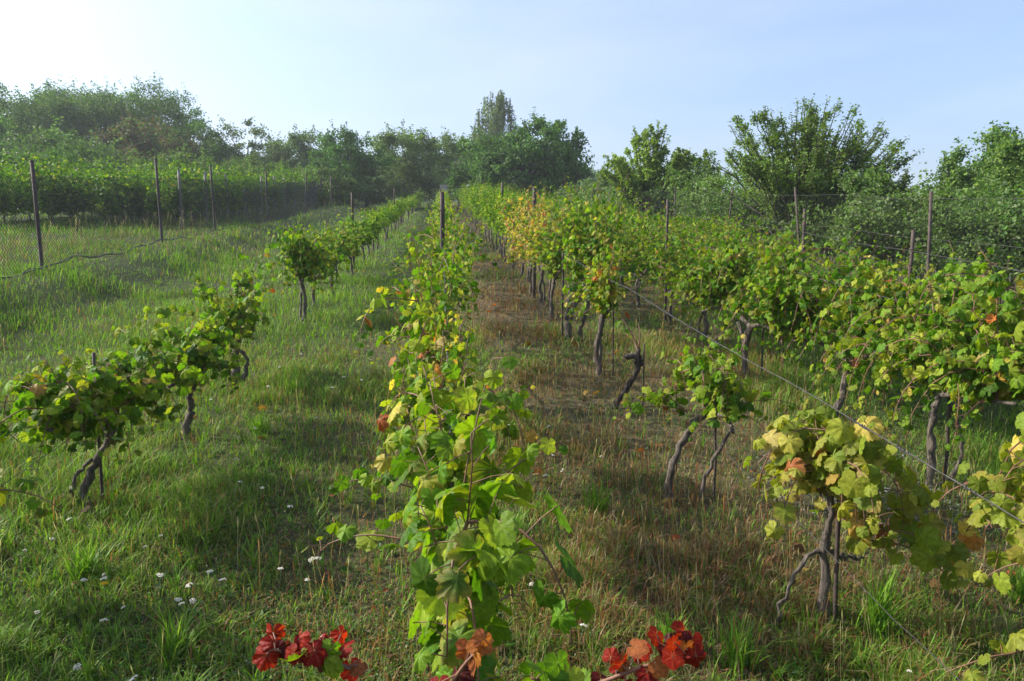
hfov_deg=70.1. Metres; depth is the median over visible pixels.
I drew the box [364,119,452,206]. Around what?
willow tree
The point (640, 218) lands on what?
grapevine
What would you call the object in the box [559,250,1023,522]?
trellis wire
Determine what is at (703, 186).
hedge bush
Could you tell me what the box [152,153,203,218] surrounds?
grapevine
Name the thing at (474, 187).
grapevine
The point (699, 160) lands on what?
plum tree
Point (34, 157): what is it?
grapevine
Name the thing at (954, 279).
grapevine
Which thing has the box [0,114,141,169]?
oak tree
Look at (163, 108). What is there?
acacia tree
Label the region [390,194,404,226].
grapevine
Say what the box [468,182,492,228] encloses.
grapevine
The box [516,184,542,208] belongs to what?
grapevine
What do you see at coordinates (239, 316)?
grapevine
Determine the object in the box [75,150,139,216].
grapevine
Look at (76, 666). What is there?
yarrow flower
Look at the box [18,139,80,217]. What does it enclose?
grapevine
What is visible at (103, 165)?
orchard tree
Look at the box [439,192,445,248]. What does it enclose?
vine stake
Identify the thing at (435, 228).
grapevine
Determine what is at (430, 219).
grapevine
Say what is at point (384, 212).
grapevine
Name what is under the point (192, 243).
tall grass
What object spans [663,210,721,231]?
grapevine
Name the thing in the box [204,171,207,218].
trellis post
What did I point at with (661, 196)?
hedge bush
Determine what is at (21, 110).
acacia tree
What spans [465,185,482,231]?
grapevine
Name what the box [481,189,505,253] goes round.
grapevine
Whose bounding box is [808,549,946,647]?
grass tuft
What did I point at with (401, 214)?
grapevine
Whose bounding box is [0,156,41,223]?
grapevine
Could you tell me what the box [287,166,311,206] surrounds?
grapevine
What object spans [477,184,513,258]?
grapevine
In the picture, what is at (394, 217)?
grapevine
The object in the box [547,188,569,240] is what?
grapevine
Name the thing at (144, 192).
grapevine
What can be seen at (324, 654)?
vine shoot
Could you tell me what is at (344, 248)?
grapevine
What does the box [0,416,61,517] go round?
grapevine
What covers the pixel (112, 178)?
grapevine
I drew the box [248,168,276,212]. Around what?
grapevine
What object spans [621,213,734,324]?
grapevine
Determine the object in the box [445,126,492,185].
willow tree
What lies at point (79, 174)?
grapevine
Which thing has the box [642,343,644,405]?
vine stake
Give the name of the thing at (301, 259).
grapevine
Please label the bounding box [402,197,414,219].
grapevine
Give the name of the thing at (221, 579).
yarrow flower
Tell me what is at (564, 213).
grapevine
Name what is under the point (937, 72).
sky
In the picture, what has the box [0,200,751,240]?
grass
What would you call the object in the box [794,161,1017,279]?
hedge bush
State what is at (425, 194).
oak tree
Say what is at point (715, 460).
vine stake
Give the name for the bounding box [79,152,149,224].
grapevine
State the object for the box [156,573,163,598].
yarrow flower
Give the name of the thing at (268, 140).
ash tree
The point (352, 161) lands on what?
cherry tree
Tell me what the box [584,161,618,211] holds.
peach tree
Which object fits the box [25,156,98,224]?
grapevine
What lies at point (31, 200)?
grapevine
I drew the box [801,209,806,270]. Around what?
vine stake
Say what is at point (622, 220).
grapevine
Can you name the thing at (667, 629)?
grass tuft
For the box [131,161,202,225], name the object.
grapevine
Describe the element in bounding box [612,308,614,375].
vine stake
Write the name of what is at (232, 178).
grapevine
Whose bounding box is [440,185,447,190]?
stone block
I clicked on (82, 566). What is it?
grass tuft
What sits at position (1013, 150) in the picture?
maple tree
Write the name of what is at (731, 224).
grapevine
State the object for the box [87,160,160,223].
grapevine
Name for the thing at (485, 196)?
grapevine
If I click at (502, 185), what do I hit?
vine stake
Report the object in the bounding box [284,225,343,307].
grapevine
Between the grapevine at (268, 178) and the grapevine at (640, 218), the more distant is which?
the grapevine at (268, 178)
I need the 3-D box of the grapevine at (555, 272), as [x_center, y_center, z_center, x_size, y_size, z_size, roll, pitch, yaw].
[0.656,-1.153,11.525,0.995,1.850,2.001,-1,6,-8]
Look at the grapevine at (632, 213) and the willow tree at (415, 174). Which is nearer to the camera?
the grapevine at (632, 213)
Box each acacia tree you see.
[0,76,114,153]
[0,107,41,152]
[3,73,158,157]
[79,70,228,166]
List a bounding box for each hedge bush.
[530,181,583,201]
[550,177,595,203]
[565,174,611,205]
[595,182,679,209]
[640,150,732,227]
[659,160,782,237]
[679,156,824,248]
[755,150,920,261]
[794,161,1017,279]
[926,174,1023,278]
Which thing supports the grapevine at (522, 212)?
on the ground at (142, 277)
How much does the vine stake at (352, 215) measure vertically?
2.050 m
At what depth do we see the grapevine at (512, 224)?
14.23 m
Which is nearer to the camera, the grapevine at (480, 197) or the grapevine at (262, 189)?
the grapevine at (480, 197)
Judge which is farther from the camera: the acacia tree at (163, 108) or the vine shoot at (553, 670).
the acacia tree at (163, 108)
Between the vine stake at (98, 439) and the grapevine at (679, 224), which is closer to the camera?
the vine stake at (98, 439)
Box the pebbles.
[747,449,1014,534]
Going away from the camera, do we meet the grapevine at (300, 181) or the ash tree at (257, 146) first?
the grapevine at (300, 181)
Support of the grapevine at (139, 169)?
on the ground at (142, 277)
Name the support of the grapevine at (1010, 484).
on the ground at (142, 277)
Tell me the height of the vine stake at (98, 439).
1.220 m
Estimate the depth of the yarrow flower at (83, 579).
3.58 m
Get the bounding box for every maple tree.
[926,120,1023,194]
[951,130,1023,244]
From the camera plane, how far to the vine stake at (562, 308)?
9.80 m
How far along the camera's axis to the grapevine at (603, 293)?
7.85 m
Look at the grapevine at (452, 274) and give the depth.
6.25 m
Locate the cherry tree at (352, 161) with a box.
[298,119,398,203]
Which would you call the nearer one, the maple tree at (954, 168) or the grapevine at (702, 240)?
the grapevine at (702, 240)
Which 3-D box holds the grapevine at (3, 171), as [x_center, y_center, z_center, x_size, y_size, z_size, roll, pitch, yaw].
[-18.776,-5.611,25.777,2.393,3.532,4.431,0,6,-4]
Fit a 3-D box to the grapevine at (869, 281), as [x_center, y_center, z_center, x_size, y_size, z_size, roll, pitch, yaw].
[3.119,-0.093,6.833,1.474,1.865,2.841,-1,6,-5]
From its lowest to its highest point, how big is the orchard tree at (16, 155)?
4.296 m
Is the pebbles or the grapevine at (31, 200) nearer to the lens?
the pebbles
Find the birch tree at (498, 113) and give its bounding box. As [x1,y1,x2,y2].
[472,90,518,171]
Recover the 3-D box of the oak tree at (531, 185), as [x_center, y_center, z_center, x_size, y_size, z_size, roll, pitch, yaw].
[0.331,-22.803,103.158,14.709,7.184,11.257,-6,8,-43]
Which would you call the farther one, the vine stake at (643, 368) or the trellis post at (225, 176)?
the trellis post at (225, 176)
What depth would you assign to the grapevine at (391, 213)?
29.38 m
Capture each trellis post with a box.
[177,170,182,225]
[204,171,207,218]
[224,174,228,219]
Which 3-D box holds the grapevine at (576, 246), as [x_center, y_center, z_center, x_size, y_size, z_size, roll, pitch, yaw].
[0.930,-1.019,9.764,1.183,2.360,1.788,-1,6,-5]
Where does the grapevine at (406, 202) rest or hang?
on the ground at (142, 277)
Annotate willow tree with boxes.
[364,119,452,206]
[411,126,470,202]
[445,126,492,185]
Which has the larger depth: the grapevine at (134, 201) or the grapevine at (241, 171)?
the grapevine at (241, 171)
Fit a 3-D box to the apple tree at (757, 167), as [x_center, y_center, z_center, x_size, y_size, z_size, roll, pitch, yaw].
[8.406,-4.871,21.120,5.858,4.233,4.937,-1,6,-5]
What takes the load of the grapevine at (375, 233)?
on the ground at (142, 277)
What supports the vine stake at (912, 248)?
on the ground at (142, 277)
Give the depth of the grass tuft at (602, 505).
4.60 m
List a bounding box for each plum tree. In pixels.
[600,120,696,217]
[681,148,729,221]
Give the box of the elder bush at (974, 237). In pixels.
[905,194,1023,303]
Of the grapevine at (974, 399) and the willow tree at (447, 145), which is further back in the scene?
the willow tree at (447, 145)
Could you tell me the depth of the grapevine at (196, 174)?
31.60 m
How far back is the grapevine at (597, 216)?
16.79 m
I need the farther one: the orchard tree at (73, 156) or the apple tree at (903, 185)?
the orchard tree at (73, 156)
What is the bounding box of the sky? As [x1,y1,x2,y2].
[0,0,1023,200]
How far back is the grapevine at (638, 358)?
6.82 m
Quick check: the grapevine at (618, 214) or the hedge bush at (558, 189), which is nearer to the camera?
the grapevine at (618, 214)
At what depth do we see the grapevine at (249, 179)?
37.43 m
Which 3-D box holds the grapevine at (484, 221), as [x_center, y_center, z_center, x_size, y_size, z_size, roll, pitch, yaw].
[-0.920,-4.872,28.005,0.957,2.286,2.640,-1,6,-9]
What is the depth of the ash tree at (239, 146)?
78.93 m
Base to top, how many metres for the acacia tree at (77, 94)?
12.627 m
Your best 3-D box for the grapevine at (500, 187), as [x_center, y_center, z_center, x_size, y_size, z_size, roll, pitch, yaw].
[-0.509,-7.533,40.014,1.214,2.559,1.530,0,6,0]
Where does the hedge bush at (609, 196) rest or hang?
on the ground at (142, 277)
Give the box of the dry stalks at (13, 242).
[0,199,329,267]
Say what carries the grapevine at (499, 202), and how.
on the ground at (142, 277)
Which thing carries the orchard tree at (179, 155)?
on the ground at (142, 277)
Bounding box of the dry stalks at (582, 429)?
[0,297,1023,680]
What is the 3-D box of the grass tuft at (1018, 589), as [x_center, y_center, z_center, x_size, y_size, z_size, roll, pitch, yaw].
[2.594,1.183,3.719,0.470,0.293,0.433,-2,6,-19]
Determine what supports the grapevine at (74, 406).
on the ground at (142, 277)
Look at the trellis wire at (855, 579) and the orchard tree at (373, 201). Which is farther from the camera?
the orchard tree at (373, 201)
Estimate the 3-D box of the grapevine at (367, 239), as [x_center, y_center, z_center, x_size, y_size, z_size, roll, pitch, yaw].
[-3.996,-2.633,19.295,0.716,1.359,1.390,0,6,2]
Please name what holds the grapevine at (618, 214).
on the ground at (142, 277)
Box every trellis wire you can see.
[0,278,294,486]
[442,247,458,669]
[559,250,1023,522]
[667,235,1013,331]
[673,212,1023,271]
[707,433,959,680]
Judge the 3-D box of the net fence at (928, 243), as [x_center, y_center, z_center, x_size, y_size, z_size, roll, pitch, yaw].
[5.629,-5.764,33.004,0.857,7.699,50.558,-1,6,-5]
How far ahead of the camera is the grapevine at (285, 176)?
47.27 m
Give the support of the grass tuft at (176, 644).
on the ground at (142, 277)
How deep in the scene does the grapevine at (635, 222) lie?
13.66 m
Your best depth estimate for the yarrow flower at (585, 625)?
3.24 m
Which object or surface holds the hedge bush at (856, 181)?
on the ground at (142, 277)
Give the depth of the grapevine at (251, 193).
38.89 m
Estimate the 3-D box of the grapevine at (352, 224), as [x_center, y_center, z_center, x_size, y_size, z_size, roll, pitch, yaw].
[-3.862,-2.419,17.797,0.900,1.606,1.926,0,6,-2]
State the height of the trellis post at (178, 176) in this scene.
2.438 m
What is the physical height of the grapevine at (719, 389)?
1.237 m
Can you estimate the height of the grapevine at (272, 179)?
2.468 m
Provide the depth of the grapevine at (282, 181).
45.86 m
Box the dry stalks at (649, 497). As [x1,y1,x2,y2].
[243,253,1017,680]
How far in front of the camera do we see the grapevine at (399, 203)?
33.48 m
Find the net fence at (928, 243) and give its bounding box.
[568,186,1023,303]
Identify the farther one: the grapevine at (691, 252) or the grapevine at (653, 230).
the grapevine at (653, 230)
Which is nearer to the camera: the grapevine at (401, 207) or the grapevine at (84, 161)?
the grapevine at (84, 161)
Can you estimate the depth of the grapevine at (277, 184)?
44.92 m
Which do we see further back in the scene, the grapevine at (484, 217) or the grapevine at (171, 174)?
the grapevine at (171, 174)
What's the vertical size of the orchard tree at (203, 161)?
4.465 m
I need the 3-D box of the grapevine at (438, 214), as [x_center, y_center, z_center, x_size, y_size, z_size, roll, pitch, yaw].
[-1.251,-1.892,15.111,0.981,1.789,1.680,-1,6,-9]
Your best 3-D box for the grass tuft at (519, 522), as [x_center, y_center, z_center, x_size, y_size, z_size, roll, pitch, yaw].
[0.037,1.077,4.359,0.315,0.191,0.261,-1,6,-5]
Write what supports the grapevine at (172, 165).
on the ground at (142, 277)
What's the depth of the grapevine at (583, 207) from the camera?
18.30 m
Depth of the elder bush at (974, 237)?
13.40 m
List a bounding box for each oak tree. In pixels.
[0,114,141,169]
[85,108,204,167]
[158,112,235,168]
[350,148,426,198]
[408,163,450,200]
[505,169,534,187]
[561,161,605,185]
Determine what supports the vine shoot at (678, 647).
on the grapevine
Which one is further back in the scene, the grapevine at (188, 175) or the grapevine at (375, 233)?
the grapevine at (188, 175)
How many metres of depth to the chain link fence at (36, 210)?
19.05 m
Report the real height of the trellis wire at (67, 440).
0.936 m
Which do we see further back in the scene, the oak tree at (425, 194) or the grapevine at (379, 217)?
the oak tree at (425, 194)
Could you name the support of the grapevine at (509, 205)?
on the ground at (142, 277)
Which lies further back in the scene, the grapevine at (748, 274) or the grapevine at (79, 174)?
the grapevine at (79, 174)
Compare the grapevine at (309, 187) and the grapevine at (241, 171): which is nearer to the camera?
the grapevine at (241, 171)
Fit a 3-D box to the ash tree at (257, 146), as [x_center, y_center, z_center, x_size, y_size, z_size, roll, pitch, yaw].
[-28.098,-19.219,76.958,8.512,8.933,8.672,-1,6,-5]
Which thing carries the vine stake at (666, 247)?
on the ground at (142, 277)
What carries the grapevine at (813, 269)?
on the ground at (142, 277)
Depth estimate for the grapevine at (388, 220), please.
28.01 m
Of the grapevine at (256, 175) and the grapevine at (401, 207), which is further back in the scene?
the grapevine at (256, 175)
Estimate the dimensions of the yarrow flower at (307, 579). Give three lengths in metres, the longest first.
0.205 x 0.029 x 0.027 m
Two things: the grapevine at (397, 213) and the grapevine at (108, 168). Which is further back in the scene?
the grapevine at (108, 168)
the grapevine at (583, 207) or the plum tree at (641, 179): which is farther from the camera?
the plum tree at (641, 179)
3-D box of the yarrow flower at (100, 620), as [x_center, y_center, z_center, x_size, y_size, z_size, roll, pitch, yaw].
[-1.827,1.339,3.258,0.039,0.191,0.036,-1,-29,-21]
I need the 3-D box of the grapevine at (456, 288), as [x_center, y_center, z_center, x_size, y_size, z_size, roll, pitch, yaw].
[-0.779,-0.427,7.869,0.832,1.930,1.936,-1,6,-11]
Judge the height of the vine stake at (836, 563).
0.980 m
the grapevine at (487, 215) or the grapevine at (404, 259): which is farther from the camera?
the grapevine at (487, 215)
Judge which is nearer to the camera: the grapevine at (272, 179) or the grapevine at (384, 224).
the grapevine at (384, 224)
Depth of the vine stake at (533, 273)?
13.62 m
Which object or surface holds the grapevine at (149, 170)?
on the ground at (142, 277)
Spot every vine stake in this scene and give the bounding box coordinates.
[92,352,104,509]
[351,193,354,266]
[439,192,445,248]
[501,182,503,200]
[532,187,536,297]
[561,252,563,341]
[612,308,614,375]
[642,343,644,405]
[664,199,668,322]
[713,415,716,497]
[761,326,763,371]
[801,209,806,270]
[832,500,840,626]
[908,230,914,275]
[943,397,950,481]
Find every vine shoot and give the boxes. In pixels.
[252,623,367,680]
[430,628,493,680]
[517,649,590,680]
[591,620,705,680]
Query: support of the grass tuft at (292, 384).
on the ground at (142, 277)
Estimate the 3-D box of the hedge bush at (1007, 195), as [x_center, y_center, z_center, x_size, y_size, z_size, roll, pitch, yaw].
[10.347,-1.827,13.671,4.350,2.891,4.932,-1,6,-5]
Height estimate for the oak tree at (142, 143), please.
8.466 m
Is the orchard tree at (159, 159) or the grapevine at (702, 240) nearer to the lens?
the grapevine at (702, 240)
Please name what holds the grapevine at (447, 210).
on the ground at (142, 277)
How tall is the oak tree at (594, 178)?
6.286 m
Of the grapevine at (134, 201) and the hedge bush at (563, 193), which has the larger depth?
the hedge bush at (563, 193)
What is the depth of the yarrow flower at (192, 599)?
3.34 m
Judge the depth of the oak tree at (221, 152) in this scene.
69.70 m
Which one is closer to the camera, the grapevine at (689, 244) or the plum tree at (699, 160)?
the grapevine at (689, 244)
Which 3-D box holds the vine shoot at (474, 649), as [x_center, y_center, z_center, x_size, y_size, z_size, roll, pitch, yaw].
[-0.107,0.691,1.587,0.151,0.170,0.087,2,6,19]
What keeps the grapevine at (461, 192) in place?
on the ground at (142, 277)
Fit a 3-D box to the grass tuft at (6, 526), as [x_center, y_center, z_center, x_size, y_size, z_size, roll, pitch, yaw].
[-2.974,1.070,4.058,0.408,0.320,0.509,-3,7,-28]
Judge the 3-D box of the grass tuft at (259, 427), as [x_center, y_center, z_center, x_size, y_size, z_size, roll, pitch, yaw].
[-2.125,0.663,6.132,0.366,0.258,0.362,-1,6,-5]
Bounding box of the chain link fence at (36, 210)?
[0,158,358,278]
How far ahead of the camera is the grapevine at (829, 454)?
3.33 m
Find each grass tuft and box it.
[0,506,13,540]
[31,526,127,586]
[129,596,223,665]
[237,408,276,435]
[280,369,304,393]
[499,505,536,540]
[562,471,627,520]
[628,597,713,652]
[690,597,802,678]
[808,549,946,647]
[976,565,1023,603]
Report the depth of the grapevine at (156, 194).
31.08 m
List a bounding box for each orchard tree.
[0,141,50,173]
[19,141,90,175]
[73,153,120,174]
[107,150,179,174]
[152,144,220,176]
[191,147,246,176]
[223,150,281,177]
[269,159,304,175]
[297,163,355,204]
[348,171,391,206]
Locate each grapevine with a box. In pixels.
[0,140,23,206]
[0,144,50,219]
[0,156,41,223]
[0,344,212,514]
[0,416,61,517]
[1,148,68,222]
[8,144,95,225]
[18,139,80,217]
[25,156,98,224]
[34,147,131,221]
[52,148,96,215]
[56,146,143,220]
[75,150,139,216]
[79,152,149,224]
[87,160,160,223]
[94,168,128,218]
[111,313,244,437]
[120,156,154,177]
[126,163,171,221]
[129,152,184,176]
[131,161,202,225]
[134,154,202,218]
[134,246,275,385]
[143,172,170,216]
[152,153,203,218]
[153,154,195,179]
[159,152,230,222]
[161,160,220,218]
[191,163,246,212]
[192,161,253,217]
[200,149,255,216]
[208,163,259,216]
[227,171,269,214]
[239,168,278,207]
[240,164,264,182]
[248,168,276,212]
[253,169,291,211]
[255,172,291,204]
[257,171,288,209]
[259,218,352,320]
[264,169,302,203]
[267,155,293,176]
[269,163,315,201]
[271,160,311,207]
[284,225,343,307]
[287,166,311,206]
[300,171,321,205]
[301,356,595,680]
[309,221,355,294]
[322,223,345,283]
[333,208,374,267]
[337,226,364,275]
[354,217,378,262]
[355,274,472,398]
[357,207,388,248]
[361,207,382,255]
[367,232,480,394]
[369,213,387,252]
[371,318,536,499]
[376,205,394,237]
[377,205,391,241]
[378,210,389,240]
[384,203,403,231]
[386,202,397,229]
[387,199,405,229]
[388,204,397,232]
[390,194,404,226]
[393,227,453,274]
[399,197,409,224]
[399,207,407,225]
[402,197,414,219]
[403,206,483,325]
[424,189,483,252]
[424,217,466,255]
[426,199,456,223]
[426,201,457,240]
[427,206,498,317]
[431,196,463,228]
[434,193,451,218]
[434,204,477,263]
[456,184,468,209]
[460,183,477,222]
[464,179,503,242]
[464,180,497,236]
[465,178,484,221]
[465,183,482,234]
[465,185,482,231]
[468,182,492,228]
[475,184,529,268]
[475,192,495,246]
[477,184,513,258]
[477,191,503,239]
[478,176,511,250]
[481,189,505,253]
[492,186,532,262]
[494,179,509,193]
[498,195,555,293]
[499,189,542,275]
[501,182,576,305]
[504,190,549,282]
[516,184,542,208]
[518,206,571,319]
[526,186,545,211]
[536,181,556,222]
[537,174,633,343]
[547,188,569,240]
[551,197,581,239]
[559,234,643,375]
[564,187,610,242]
[564,191,612,232]
[584,198,630,227]
[584,201,655,242]
[587,198,675,306]
[590,193,685,291]
[602,199,634,227]
[606,212,659,229]
[610,206,652,222]
[611,319,642,408]
[613,325,803,502]
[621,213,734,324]
[622,212,859,376]
[625,214,678,271]
[630,217,715,259]
[643,212,694,232]
[649,220,766,343]
[649,228,730,250]
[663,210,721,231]
[671,208,741,248]
[687,221,781,259]
[695,209,768,247]
[739,221,818,260]
[741,239,833,308]
[743,399,992,628]
[744,246,838,300]
[750,233,951,415]
[801,260,907,314]
[814,243,1023,488]
[854,237,1023,380]
[931,320,1023,680]
[945,331,1023,460]
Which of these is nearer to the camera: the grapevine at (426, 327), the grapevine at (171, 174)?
the grapevine at (426, 327)
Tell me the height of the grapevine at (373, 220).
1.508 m
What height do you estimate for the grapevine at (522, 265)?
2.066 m
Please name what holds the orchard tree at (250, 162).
on the ground at (142, 277)
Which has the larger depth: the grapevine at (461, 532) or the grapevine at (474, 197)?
the grapevine at (474, 197)
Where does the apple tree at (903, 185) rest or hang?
on the ground at (142, 277)
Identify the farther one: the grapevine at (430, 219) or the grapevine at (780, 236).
the grapevine at (430, 219)
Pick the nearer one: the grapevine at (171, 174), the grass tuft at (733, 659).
the grass tuft at (733, 659)
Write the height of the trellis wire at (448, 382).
1.486 m
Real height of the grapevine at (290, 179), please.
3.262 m
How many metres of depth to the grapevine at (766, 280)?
7.72 m
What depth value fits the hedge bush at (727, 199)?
23.50 m
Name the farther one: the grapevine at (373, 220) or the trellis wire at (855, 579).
the grapevine at (373, 220)
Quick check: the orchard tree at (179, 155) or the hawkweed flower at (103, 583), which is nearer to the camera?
the hawkweed flower at (103, 583)
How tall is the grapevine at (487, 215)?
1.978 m
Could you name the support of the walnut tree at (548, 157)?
on the ground at (142, 277)
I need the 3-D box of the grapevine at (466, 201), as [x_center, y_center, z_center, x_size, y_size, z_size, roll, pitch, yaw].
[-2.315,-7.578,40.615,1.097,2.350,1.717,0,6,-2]
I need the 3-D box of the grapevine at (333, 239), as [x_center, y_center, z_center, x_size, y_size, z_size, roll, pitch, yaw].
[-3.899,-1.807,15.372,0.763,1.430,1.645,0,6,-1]
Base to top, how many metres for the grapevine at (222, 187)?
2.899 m
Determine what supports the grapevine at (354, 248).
on the ground at (142, 277)
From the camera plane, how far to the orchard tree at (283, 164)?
61.84 m
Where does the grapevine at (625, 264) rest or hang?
on the ground at (142, 277)
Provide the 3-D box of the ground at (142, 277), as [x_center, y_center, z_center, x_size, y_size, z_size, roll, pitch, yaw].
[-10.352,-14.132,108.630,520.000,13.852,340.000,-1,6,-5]
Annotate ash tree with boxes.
[194,128,246,165]
[210,115,287,175]
[258,132,300,169]
[261,123,332,172]
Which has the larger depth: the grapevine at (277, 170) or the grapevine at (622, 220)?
the grapevine at (277, 170)
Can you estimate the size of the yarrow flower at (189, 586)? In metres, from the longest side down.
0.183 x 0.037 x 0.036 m
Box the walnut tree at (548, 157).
[444,106,596,203]
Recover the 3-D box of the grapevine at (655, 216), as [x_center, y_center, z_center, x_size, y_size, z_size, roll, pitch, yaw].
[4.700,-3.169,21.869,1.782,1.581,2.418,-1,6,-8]
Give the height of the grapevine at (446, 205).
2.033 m
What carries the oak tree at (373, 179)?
on the ground at (142, 277)
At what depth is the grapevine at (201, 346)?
5.87 m
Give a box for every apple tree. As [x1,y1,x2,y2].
[700,93,923,241]
[867,164,912,258]
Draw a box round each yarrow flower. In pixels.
[73,663,84,671]
[79,578,87,605]
[99,618,108,651]
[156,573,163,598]
[186,582,196,599]
[189,598,196,623]
[218,578,226,609]
[304,578,309,613]
[575,623,587,662]
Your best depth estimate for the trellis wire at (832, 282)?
6.38 m
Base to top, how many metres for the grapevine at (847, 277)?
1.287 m
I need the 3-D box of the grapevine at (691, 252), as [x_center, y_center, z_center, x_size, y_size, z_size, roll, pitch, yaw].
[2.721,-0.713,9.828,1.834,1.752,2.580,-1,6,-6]
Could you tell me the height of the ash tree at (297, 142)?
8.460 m
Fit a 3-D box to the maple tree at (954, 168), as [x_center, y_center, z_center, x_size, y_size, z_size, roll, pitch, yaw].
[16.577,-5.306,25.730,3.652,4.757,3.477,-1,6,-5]
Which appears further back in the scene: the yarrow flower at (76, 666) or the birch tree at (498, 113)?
the birch tree at (498, 113)
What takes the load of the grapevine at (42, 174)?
on the ground at (142, 277)
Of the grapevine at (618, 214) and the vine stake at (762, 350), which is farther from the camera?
the grapevine at (618, 214)
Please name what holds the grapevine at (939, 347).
on the ground at (142, 277)
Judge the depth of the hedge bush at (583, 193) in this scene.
43.27 m
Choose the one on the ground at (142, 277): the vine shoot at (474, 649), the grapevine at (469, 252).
the grapevine at (469, 252)
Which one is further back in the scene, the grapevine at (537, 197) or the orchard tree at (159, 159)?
the orchard tree at (159, 159)
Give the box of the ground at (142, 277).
[0,199,1023,680]
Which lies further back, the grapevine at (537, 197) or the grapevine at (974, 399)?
the grapevine at (537, 197)
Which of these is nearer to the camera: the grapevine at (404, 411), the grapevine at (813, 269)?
the grapevine at (404, 411)
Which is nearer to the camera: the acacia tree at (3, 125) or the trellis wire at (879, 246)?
the trellis wire at (879, 246)
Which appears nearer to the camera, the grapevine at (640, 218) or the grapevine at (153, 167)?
the grapevine at (640, 218)
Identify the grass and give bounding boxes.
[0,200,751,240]
[0,201,374,370]
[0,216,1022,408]
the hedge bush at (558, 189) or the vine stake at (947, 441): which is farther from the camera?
the hedge bush at (558, 189)
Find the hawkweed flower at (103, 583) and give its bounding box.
[101,582,107,614]
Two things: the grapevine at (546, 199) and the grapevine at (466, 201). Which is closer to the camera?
the grapevine at (546, 199)
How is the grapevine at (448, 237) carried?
on the ground at (142, 277)
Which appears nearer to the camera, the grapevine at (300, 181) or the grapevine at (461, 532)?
the grapevine at (461, 532)
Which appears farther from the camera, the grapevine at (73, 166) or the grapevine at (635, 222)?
the grapevine at (73, 166)
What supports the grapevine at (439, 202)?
on the ground at (142, 277)
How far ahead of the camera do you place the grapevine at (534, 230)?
12.67 m
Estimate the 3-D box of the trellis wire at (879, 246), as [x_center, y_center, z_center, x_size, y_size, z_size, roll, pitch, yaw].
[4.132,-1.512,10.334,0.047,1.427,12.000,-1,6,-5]
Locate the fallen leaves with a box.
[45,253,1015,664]
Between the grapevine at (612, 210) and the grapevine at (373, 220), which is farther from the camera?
the grapevine at (612, 210)

